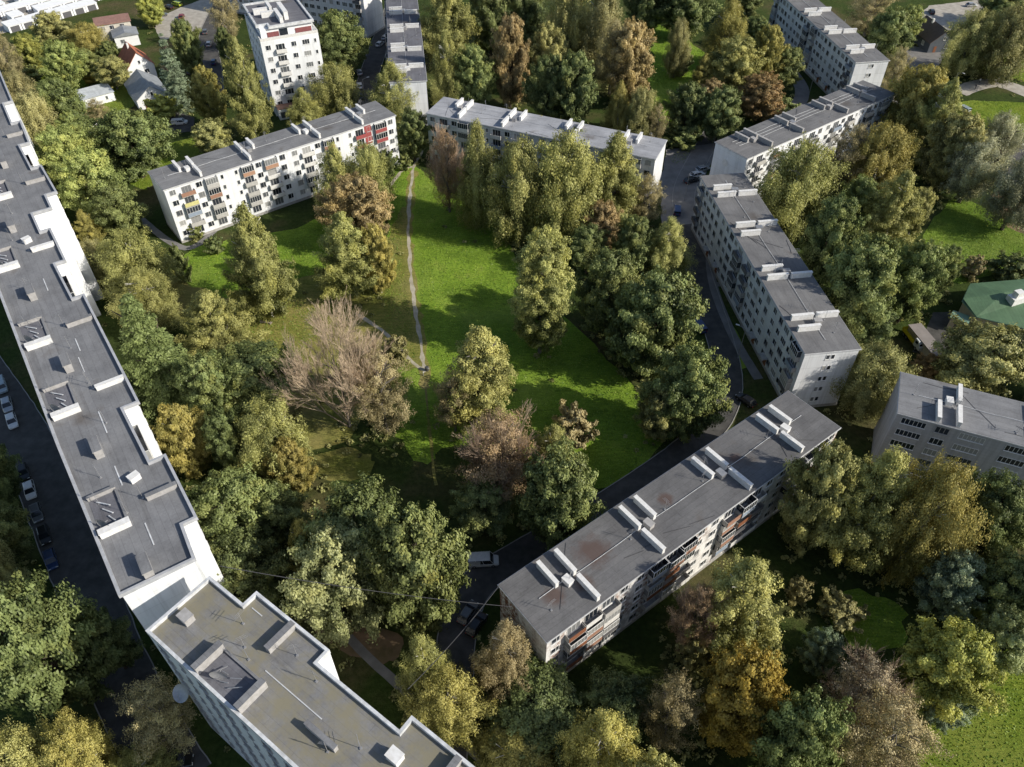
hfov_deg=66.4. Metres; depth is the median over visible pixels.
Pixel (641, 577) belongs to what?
window
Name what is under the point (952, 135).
broadleaf tree
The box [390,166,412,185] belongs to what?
dirt path
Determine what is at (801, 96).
road
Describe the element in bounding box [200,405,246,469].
broadleaf tree
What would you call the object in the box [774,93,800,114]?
shrub
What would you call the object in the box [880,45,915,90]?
broadleaf tree
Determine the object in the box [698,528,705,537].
window
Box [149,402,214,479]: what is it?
birch tree
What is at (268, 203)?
window
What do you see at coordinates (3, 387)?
parked car
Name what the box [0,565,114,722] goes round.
broadleaf tree
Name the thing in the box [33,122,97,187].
broadleaf tree
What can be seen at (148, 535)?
apartment slab
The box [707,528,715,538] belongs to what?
window
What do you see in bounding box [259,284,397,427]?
dead tree
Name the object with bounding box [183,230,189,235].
window
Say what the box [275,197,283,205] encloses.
balcony window
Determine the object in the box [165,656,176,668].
window
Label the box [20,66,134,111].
lawn
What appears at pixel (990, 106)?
lawn
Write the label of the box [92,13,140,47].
house
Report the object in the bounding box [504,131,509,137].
window
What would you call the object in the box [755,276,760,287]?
window
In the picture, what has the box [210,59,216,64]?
parked car
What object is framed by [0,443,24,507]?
broadleaf tree
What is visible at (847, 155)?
broadleaf tree
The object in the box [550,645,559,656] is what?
window
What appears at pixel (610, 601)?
balcony window
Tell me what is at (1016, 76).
lawn
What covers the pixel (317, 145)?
window
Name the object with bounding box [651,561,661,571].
balcony window
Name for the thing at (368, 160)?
birch tree
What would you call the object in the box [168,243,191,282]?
shrub
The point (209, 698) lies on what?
window
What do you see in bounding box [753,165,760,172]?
balcony window
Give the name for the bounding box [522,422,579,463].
birch tree
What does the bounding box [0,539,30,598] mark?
willow tree
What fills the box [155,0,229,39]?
parking lot
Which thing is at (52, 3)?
lockup
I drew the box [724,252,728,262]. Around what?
window
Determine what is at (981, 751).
lawn
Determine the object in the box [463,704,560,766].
birch tree
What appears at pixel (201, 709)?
window
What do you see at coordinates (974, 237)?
lawn
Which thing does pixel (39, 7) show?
lockup
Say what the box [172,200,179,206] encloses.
window
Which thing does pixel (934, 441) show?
window
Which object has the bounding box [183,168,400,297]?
grass by block
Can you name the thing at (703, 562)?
window
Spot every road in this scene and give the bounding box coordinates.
[0,358,209,766]
[437,133,741,758]
[791,72,808,107]
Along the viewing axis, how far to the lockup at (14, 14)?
296.19 m
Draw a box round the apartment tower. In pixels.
[242,0,322,119]
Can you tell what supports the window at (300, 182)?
in the apartment block at (209, 192)
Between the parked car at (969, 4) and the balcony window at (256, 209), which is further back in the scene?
the parked car at (969, 4)
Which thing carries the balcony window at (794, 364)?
in the apartment block at (804, 343)
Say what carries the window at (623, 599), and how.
in the apartment block at (575, 599)
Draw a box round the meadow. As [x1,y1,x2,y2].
[386,165,661,488]
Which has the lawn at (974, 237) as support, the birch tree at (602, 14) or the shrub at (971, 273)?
the shrub at (971, 273)
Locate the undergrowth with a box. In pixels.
[7,13,1023,766]
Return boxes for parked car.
[0,374,8,393]
[0,396,13,412]
[4,412,18,429]
[16,462,30,481]
[22,479,37,500]
[28,502,44,523]
[36,523,52,545]
[42,547,59,570]
[163,4,173,9]
[164,753,193,766]
[171,0,182,6]
[171,118,187,125]
[202,29,208,34]
[206,41,211,46]
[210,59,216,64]
[356,69,362,75]
[375,41,384,46]
[456,599,478,625]
[465,610,487,637]
[673,205,680,215]
[683,176,699,183]
[689,170,704,176]
[693,319,707,333]
[695,164,710,170]
[735,392,756,408]
[928,9,934,13]
[960,104,971,112]
[965,2,977,6]
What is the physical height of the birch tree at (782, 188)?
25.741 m
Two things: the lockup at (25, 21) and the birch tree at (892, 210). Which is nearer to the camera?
the birch tree at (892, 210)
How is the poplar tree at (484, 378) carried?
on the meadow
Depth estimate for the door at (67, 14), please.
299.72 m
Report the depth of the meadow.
163.97 m
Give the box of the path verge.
[402,170,430,388]
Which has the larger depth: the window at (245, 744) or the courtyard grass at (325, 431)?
the courtyard grass at (325, 431)
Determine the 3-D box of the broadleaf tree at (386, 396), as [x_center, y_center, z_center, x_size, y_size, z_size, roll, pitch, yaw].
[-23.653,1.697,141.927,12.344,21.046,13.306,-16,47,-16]
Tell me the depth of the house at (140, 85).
245.39 m
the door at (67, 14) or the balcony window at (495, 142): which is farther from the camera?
the door at (67, 14)
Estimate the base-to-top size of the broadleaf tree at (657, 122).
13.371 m
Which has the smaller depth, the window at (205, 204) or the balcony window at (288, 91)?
the window at (205, 204)
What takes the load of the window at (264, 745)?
in the apartment slab at (261, 684)
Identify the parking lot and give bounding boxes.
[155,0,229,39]
[661,143,714,224]
[921,0,982,30]
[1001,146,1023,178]
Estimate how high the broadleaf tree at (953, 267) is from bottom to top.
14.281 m
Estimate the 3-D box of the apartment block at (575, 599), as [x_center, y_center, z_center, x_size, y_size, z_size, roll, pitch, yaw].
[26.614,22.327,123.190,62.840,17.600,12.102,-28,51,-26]
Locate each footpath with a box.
[135,205,216,249]
[348,632,480,761]
[706,259,762,379]
[957,79,1023,95]
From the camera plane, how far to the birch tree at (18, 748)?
96.33 m
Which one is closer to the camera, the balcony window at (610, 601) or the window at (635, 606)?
the balcony window at (610, 601)
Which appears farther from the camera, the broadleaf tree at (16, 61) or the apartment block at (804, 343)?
the broadleaf tree at (16, 61)
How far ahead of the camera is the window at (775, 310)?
153.49 m
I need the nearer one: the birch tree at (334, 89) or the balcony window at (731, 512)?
the balcony window at (731, 512)
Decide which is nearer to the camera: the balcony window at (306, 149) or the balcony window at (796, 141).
the balcony window at (306, 149)
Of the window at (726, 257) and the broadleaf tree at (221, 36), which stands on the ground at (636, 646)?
the broadleaf tree at (221, 36)
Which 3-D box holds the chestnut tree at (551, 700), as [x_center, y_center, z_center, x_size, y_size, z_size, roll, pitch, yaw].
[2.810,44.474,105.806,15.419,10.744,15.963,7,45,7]
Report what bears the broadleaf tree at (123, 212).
on the ground at (636, 646)
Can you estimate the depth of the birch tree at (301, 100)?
228.17 m
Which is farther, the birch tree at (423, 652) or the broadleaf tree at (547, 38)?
the broadleaf tree at (547, 38)
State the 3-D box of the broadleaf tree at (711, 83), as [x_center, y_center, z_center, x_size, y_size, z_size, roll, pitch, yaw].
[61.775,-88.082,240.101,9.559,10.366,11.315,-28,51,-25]
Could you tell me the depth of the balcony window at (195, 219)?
191.96 m
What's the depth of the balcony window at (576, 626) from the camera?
106.17 m
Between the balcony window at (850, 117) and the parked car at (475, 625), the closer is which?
the parked car at (475, 625)
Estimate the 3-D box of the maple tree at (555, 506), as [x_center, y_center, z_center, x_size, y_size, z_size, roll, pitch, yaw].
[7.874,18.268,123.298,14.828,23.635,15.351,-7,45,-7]
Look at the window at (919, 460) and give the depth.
136.92 m
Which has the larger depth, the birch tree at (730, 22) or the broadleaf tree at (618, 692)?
the birch tree at (730, 22)
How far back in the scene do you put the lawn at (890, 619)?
120.68 m
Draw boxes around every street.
[199,0,229,91]
[353,9,386,104]
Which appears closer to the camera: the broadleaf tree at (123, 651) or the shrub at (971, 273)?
the broadleaf tree at (123, 651)
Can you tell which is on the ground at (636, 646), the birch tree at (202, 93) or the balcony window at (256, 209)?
the birch tree at (202, 93)
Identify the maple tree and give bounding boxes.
[79,107,181,182]
[186,460,279,550]
[276,519,388,647]
[291,470,407,599]
[353,498,475,636]
[512,434,608,551]
[692,637,790,758]
[737,70,785,121]
[908,352,945,379]
[963,601,1023,676]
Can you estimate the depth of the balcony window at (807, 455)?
127.65 m
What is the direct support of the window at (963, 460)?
in the apartment block at (923, 419)
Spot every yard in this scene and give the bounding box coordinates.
[0,0,33,32]
[912,312,956,353]
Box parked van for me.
[468,551,498,568]
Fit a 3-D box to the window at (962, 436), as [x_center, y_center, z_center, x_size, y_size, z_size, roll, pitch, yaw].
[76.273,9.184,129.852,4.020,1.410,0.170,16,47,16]
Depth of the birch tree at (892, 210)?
180.87 m
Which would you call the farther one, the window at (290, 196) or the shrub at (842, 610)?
the window at (290, 196)
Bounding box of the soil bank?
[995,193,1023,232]
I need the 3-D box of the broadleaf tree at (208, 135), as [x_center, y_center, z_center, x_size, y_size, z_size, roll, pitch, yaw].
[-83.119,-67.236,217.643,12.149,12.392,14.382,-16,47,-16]
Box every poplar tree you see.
[72,209,106,243]
[287,518,310,577]
[430,324,519,436]
[507,224,576,356]
[687,53,713,84]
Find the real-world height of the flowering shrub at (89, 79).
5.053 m
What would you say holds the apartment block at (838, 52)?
on the ground at (636, 646)
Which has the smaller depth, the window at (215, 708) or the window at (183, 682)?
the window at (215, 708)
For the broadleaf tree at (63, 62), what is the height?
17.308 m
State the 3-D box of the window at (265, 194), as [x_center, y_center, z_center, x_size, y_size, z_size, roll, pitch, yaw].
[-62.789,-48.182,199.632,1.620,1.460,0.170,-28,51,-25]
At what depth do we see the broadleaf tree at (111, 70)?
249.61 m
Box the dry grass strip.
[368,207,416,370]
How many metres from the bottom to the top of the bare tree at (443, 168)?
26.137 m
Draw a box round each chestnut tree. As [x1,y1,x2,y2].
[481,647,588,766]
[546,49,599,122]
[605,263,709,379]
[662,80,712,138]
[698,83,743,143]
[749,683,858,766]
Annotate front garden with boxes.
[733,326,746,368]
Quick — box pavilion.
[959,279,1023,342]
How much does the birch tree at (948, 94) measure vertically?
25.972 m
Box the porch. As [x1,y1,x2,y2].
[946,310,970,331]
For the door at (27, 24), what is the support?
in the lockup at (25, 21)
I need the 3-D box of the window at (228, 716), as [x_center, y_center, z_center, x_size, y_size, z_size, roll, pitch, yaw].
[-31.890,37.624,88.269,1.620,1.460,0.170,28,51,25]
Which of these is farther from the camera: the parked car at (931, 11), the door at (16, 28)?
the parked car at (931, 11)
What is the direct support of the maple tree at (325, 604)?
on the bare soil at (388, 647)
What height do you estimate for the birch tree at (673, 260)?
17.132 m
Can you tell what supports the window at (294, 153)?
in the apartment block at (209, 192)
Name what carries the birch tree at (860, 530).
on the ground at (636, 646)
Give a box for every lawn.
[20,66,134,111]
[125,137,202,189]
[648,25,705,122]
[828,588,907,652]
[917,651,1023,766]
[923,200,1023,283]
[942,60,1023,81]
[954,100,1023,132]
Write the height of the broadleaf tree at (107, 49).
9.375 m
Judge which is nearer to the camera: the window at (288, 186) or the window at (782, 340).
the window at (782, 340)
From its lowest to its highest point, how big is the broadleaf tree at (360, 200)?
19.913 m
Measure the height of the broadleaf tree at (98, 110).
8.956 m
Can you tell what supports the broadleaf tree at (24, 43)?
on the ground at (636, 646)
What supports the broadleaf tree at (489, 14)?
on the ground at (636, 646)
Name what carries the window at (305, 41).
in the apartment tower
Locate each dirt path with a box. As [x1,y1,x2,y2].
[356,312,422,370]
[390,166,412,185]
[406,150,425,371]
[424,372,437,484]
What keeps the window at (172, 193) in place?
in the apartment block at (209, 192)
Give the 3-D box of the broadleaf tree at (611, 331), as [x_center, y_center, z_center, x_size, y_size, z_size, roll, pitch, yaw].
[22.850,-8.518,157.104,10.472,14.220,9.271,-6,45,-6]
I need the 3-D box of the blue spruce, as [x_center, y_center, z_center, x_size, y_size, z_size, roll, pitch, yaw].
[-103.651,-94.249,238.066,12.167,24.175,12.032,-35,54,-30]
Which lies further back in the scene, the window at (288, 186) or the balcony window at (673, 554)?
the window at (288, 186)
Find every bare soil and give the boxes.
[304,613,403,663]
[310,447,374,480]
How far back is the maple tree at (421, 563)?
106.43 m
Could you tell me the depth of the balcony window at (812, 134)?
205.24 m
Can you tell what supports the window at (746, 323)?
in the apartment block at (804, 343)
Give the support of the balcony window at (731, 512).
in the apartment block at (575, 599)
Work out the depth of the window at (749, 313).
165.99 m
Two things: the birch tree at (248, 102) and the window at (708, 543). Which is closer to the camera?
the window at (708, 543)
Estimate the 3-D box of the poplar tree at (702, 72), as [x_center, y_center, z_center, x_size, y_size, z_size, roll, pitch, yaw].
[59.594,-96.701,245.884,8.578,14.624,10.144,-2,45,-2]
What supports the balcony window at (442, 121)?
in the apartment block at (453, 116)
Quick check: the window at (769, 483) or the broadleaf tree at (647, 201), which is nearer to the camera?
the window at (769, 483)
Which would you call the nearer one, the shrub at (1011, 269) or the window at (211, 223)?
the shrub at (1011, 269)
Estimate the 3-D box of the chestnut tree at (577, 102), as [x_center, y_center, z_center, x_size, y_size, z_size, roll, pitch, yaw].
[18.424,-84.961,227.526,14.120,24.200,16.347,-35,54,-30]
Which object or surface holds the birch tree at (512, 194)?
on the ground at (636, 646)
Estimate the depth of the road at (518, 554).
140.11 m
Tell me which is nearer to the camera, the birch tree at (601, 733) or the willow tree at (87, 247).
the birch tree at (601, 733)
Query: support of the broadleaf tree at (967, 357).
on the ground at (636, 646)
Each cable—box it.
[221,566,511,606]
[408,585,499,688]
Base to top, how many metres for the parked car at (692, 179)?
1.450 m
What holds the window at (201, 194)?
in the apartment block at (209, 192)
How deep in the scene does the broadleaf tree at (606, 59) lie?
242.98 m
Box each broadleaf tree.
[0,31,29,82]
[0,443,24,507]
[0,498,33,567]
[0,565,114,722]
[8,32,44,72]
[26,76,88,127]
[28,10,72,47]
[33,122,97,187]
[37,38,89,89]
[48,144,126,216]
[53,108,87,142]
[75,47,98,76]
[78,606,145,677]
[82,97,109,122]
[82,179,152,235]
[89,54,132,88]
[94,40,120,57]
[108,667,199,762]
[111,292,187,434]
[135,0,164,26]
[167,349,240,418]
[169,16,204,73]
[190,115,233,153]
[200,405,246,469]
[203,0,242,41]
[204,337,316,417]
[209,525,295,606]
[213,26,234,62]
[234,477,311,542]
[313,8,372,74]
[313,171,397,238]
[348,345,417,436]
[395,107,431,160]
[429,368,470,431]
[448,473,514,539]
[449,42,499,103]
[468,0,511,56]
[489,11,531,107]
[504,0,549,46]
[520,52,565,118]
[524,20,566,74]
[567,222,610,273]
[569,245,648,337]
[580,663,657,762]
[582,199,623,249]
[590,16,622,93]
[598,318,637,367]
[606,15,656,103]
[611,214,657,270]
[617,745,681,766]
[621,0,673,31]
[628,173,666,223]
[632,377,691,441]
[635,666,707,753]
[638,339,733,443]
[646,103,668,137]
[656,0,722,37]
[695,76,723,99]
[728,0,763,19]
[742,15,769,42]
[772,44,805,92]
[777,437,864,556]
[796,625,846,675]
[797,189,870,285]
[815,228,907,335]
[825,122,870,190]
[829,677,956,766]
[839,173,884,232]
[844,0,898,36]
[851,303,899,350]
[866,5,918,71]
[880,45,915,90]
[886,614,1012,727]
[887,237,958,323]
[898,2,926,39]
[904,186,938,234]
[912,544,989,621]
[915,108,990,190]
[918,681,980,734]
[930,310,1023,397]
[931,242,967,292]
[940,463,1023,560]
[967,538,1023,628]
[978,0,1023,24]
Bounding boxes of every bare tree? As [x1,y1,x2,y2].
[423,122,465,211]
[451,399,546,503]
[664,579,730,653]
[819,636,920,739]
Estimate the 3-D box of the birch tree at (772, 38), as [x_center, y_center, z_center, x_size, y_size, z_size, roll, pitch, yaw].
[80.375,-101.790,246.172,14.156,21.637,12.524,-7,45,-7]
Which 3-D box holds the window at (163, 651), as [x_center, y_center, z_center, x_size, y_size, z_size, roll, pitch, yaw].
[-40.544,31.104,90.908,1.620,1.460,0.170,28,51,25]
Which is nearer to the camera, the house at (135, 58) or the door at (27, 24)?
the house at (135, 58)
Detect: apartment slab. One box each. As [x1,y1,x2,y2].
[0,71,224,670]
[145,576,474,766]
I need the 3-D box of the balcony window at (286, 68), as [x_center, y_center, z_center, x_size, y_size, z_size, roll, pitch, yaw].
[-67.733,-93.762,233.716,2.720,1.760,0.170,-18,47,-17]
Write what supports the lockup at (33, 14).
on the yard at (5, 19)
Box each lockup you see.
[0,4,14,17]
[1,18,22,32]
[5,9,23,19]
[9,1,28,12]
[15,15,34,28]
[21,0,39,10]
[28,12,38,24]
[31,3,49,12]
[41,8,60,17]
[43,0,61,7]
[53,5,73,18]
[57,0,73,4]
[66,1,85,14]
[79,0,98,11]
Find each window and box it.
[157,644,169,658]
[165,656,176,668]
[169,189,176,196]
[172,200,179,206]
[172,667,183,679]
[176,210,182,216]
[179,220,186,226]
[179,677,189,689]
[181,184,191,192]
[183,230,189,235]
[184,195,194,203]
[191,215,201,222]
[193,697,202,707]
[195,181,202,187]
[196,680,208,694]
[198,191,205,197]
[199,707,208,716]
[202,201,208,207]
[203,691,215,705]
[205,211,211,217]
[208,220,214,227]
[210,702,221,714]
[212,197,222,204]
[217,699,229,713]
[217,713,227,724]
[218,216,228,225]
[222,721,233,733]
[224,711,235,723]
[228,730,238,742]
[230,721,241,733]
[234,740,244,750]
[236,730,247,743]
[240,749,249,758]
[242,740,252,751]
[245,175,254,183]
[247,185,256,192]
[247,748,257,760]
[252,205,262,213]
[255,161,261,168]
[257,172,263,178]
[260,181,266,188]
[261,740,272,754]
[262,191,268,197]
[265,201,271,207]
[266,750,278,763]
[268,168,276,175]
[270,178,279,185]
[272,187,281,194]
[275,43,284,49]
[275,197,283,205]
[278,54,287,61]
[279,28,287,35]
[279,154,284,160]
[280,66,289,72]
[281,112,290,117]
[281,164,287,170]
[283,77,291,83]
[283,174,289,180]
[285,88,293,94]
[286,183,291,189]
[288,193,294,198]
[291,150,297,156]
[293,160,299,166]
[296,170,301,175]
[298,179,303,185]
[302,39,309,44]
[302,146,310,153]
[304,50,311,55]
[304,156,312,163]
[306,61,313,67]
[306,166,314,173]
[310,185,318,192]
[314,142,320,149]
[355,128,363,136]
[357,139,364,145]
[378,142,385,148]
[439,118,447,125]
[493,129,500,135]
[493,139,500,145]
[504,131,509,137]
[514,133,521,139]
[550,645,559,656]
[551,635,559,646]
[567,620,580,636]
[584,607,597,622]
[601,595,614,610]
[619,585,628,595]
[619,594,626,602]
[628,611,636,621]
[630,602,638,612]
[632,592,640,603]
[634,582,642,593]
[636,573,644,583]
[645,160,650,166]
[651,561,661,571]
[666,549,677,560]
[682,538,692,547]
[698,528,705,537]
[699,558,706,567]
[700,182,704,191]
[701,548,709,558]
[704,538,712,548]
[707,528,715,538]
[711,519,718,528]
[723,506,735,519]
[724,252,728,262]
[727,242,731,252]
[729,232,733,242]
[737,246,742,257]
[739,497,748,506]
[744,318,748,328]
[745,260,751,271]
[747,308,751,318]
[750,297,754,308]
[752,287,757,298]
[752,486,762,496]
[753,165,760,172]
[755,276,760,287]
[756,154,762,162]
[763,509,770,519]
[765,478,773,488]
[766,295,770,304]
[766,327,770,337]
[766,500,773,509]
[769,317,773,326]
[770,367,775,378]
[770,489,778,499]
[771,338,776,347]
[772,306,777,316]
[773,356,778,368]
[774,479,782,488]
[775,327,779,336]
[776,345,782,358]
[778,316,783,326]
[778,470,785,478]
[779,336,785,347]
[783,324,789,336]
[786,369,793,378]
[789,358,797,367]
[794,137,800,145]
[804,450,811,458]
[809,131,815,138]
[833,120,839,127]
[847,114,853,121]
[888,439,914,450]
[894,428,920,440]
[899,417,926,429]
[916,458,931,467]
[921,448,937,456]
[927,437,943,446]
[933,426,949,435]
[944,454,971,465]
[950,443,978,455]
[957,433,985,444]
[988,466,1017,477]
[996,455,1023,467]
[1003,445,1023,455]
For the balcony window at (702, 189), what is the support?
in the apartment block at (804, 343)
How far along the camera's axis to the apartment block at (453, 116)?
205.93 m
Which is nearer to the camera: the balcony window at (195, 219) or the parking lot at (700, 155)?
the balcony window at (195, 219)
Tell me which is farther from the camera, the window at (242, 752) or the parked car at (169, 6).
the parked car at (169, 6)
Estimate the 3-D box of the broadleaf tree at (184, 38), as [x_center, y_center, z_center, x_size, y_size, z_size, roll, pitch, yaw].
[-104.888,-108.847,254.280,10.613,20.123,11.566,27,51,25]
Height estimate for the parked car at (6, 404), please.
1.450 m
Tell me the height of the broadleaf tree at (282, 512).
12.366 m
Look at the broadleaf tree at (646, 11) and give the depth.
278.28 m
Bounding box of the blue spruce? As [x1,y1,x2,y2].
[157,33,194,116]
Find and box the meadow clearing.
[242,302,322,357]
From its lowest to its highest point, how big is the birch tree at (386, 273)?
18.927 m
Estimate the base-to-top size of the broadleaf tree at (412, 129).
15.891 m
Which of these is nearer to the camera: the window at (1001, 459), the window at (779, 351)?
the window at (1001, 459)
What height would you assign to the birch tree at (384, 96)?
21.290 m
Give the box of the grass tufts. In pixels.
[20,26,1023,766]
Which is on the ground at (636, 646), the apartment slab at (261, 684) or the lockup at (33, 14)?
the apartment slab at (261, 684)
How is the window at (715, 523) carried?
in the apartment block at (575, 599)
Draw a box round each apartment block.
[147,99,399,242]
[229,0,384,37]
[384,0,427,121]
[425,97,666,210]
[497,391,840,671]
[691,173,861,406]
[709,80,895,194]
[768,0,889,94]
[870,372,1023,497]
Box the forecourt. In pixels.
[899,46,944,75]
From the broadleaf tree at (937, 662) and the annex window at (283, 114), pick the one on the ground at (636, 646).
the broadleaf tree at (937, 662)
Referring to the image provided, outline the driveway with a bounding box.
[166,112,193,133]
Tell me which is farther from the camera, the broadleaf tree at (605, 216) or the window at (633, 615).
the broadleaf tree at (605, 216)
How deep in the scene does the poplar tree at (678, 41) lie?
253.54 m
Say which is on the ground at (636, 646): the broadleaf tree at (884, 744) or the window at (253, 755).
the broadleaf tree at (884, 744)
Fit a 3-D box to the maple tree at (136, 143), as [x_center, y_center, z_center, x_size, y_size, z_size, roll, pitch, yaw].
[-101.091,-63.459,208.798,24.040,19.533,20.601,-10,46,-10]
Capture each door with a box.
[10,25,20,32]
[18,6,27,12]
[24,21,32,28]
[62,11,71,17]
[75,7,84,14]
[87,4,96,10]
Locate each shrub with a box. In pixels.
[20,64,44,81]
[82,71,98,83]
[142,93,182,121]
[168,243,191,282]
[187,223,204,238]
[202,233,224,253]
[378,148,399,178]
[381,334,408,365]
[397,152,412,170]
[551,398,599,449]
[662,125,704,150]
[674,48,694,76]
[675,629,711,671]
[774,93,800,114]
[784,575,814,606]
[816,583,870,633]
[959,254,987,281]
[984,250,1023,280]
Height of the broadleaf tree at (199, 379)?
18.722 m
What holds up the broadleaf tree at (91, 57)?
on the ground at (636, 646)
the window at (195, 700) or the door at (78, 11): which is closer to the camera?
the window at (195, 700)
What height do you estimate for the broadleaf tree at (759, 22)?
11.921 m
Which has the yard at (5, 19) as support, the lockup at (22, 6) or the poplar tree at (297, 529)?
the lockup at (22, 6)
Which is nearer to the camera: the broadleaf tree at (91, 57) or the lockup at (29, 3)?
the broadleaf tree at (91, 57)
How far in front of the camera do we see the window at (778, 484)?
126.75 m
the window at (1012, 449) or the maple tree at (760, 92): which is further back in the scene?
the maple tree at (760, 92)
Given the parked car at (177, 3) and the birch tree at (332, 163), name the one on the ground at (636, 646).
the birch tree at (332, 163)
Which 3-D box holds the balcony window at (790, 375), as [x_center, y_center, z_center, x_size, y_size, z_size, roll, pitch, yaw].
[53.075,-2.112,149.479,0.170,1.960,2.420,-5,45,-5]
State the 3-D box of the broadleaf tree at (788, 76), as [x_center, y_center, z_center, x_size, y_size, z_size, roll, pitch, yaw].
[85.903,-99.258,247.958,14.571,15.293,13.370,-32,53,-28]
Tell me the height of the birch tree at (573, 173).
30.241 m
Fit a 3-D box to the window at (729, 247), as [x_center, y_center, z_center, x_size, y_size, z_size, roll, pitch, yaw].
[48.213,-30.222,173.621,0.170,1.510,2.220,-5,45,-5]
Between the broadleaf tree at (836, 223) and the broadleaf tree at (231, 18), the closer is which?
the broadleaf tree at (836, 223)
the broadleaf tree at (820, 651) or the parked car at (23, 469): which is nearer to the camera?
the broadleaf tree at (820, 651)
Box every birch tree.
[0,711,77,766]
[30,705,125,766]
[62,21,109,58]
[84,224,183,302]
[101,727,183,766]
[104,266,186,332]
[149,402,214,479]
[170,288,270,360]
[184,64,227,124]
[217,35,275,139]
[220,201,299,323]
[225,390,317,488]
[261,436,318,494]
[285,87,324,126]
[305,60,366,115]
[311,211,392,301]
[313,141,354,226]
[335,140,397,222]
[354,223,396,294]
[367,58,418,133]
[394,632,458,712]
[397,661,497,750]
[417,0,482,67]
[427,28,467,105]
[449,117,500,233]
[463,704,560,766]
[468,617,533,707]
[479,132,564,251]
[522,127,608,251]
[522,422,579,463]
[553,704,644,766]
[576,0,624,73]
[582,129,648,230]
[599,80,629,130]
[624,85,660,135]
[641,215,697,281]
[679,547,786,664]
[697,0,750,64]
[708,33,770,91]
[752,23,792,75]
[752,131,851,244]
[813,444,920,574]
[844,119,923,196]
[857,169,927,246]
[870,445,995,595]
[879,63,951,153]
[904,76,964,166]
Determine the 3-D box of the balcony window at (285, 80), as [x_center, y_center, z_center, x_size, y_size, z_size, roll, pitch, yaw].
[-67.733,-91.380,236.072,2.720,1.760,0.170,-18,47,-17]
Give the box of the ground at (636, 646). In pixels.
[0,0,1023,766]
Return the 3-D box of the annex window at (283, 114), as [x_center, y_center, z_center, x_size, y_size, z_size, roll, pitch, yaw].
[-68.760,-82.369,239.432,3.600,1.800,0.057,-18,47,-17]
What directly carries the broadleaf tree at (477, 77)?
on the ground at (636, 646)
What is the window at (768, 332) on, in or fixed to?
in the apartment block at (804, 343)
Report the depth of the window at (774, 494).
128.69 m
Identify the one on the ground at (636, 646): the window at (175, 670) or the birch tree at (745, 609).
the birch tree at (745, 609)
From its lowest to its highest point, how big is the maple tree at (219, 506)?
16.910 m
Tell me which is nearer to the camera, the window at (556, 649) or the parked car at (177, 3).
the window at (556, 649)
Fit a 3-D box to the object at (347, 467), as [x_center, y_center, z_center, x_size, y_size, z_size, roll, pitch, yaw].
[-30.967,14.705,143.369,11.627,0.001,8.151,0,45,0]
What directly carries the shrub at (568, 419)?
on the meadow
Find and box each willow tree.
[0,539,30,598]
[2,66,37,114]
[12,89,59,148]
[79,236,114,284]
[535,0,594,57]
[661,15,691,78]
[829,334,922,423]
[936,132,1010,203]
[937,5,1001,81]
[971,0,1023,87]
[973,154,1023,235]
[981,108,1023,169]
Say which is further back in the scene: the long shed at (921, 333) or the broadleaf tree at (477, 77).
the broadleaf tree at (477, 77)
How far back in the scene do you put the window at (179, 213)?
188.45 m
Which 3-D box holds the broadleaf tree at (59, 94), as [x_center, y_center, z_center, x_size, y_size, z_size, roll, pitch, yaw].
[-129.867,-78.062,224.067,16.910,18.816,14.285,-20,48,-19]
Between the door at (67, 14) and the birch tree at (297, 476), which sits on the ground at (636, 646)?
the birch tree at (297, 476)
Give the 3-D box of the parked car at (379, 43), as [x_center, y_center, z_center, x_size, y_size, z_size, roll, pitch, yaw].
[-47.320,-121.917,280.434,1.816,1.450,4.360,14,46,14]
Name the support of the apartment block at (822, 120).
on the ground at (636, 646)
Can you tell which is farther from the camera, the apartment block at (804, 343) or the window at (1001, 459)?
the apartment block at (804, 343)
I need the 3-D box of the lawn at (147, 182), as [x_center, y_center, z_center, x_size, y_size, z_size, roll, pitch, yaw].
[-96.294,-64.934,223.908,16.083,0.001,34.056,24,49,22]
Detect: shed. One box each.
[77,83,115,106]
[907,323,940,358]
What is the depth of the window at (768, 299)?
156.08 m
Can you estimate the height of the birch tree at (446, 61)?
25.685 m
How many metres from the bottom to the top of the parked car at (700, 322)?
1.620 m
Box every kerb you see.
[0,356,210,763]
[19,495,119,756]
[436,131,713,645]
[466,148,742,758]
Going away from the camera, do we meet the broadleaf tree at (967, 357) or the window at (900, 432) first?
the window at (900, 432)
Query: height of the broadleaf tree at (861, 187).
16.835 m
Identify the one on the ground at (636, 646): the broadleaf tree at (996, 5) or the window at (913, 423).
the broadleaf tree at (996, 5)
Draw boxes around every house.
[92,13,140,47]
[118,41,156,75]
[124,69,168,109]
[911,15,951,52]
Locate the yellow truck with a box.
[902,326,922,350]
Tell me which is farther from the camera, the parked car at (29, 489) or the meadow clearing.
the meadow clearing
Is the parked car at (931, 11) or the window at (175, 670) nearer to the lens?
the window at (175, 670)
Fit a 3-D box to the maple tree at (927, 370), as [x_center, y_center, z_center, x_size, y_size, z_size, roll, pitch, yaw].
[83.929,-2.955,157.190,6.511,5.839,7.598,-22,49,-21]
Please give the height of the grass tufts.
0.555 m

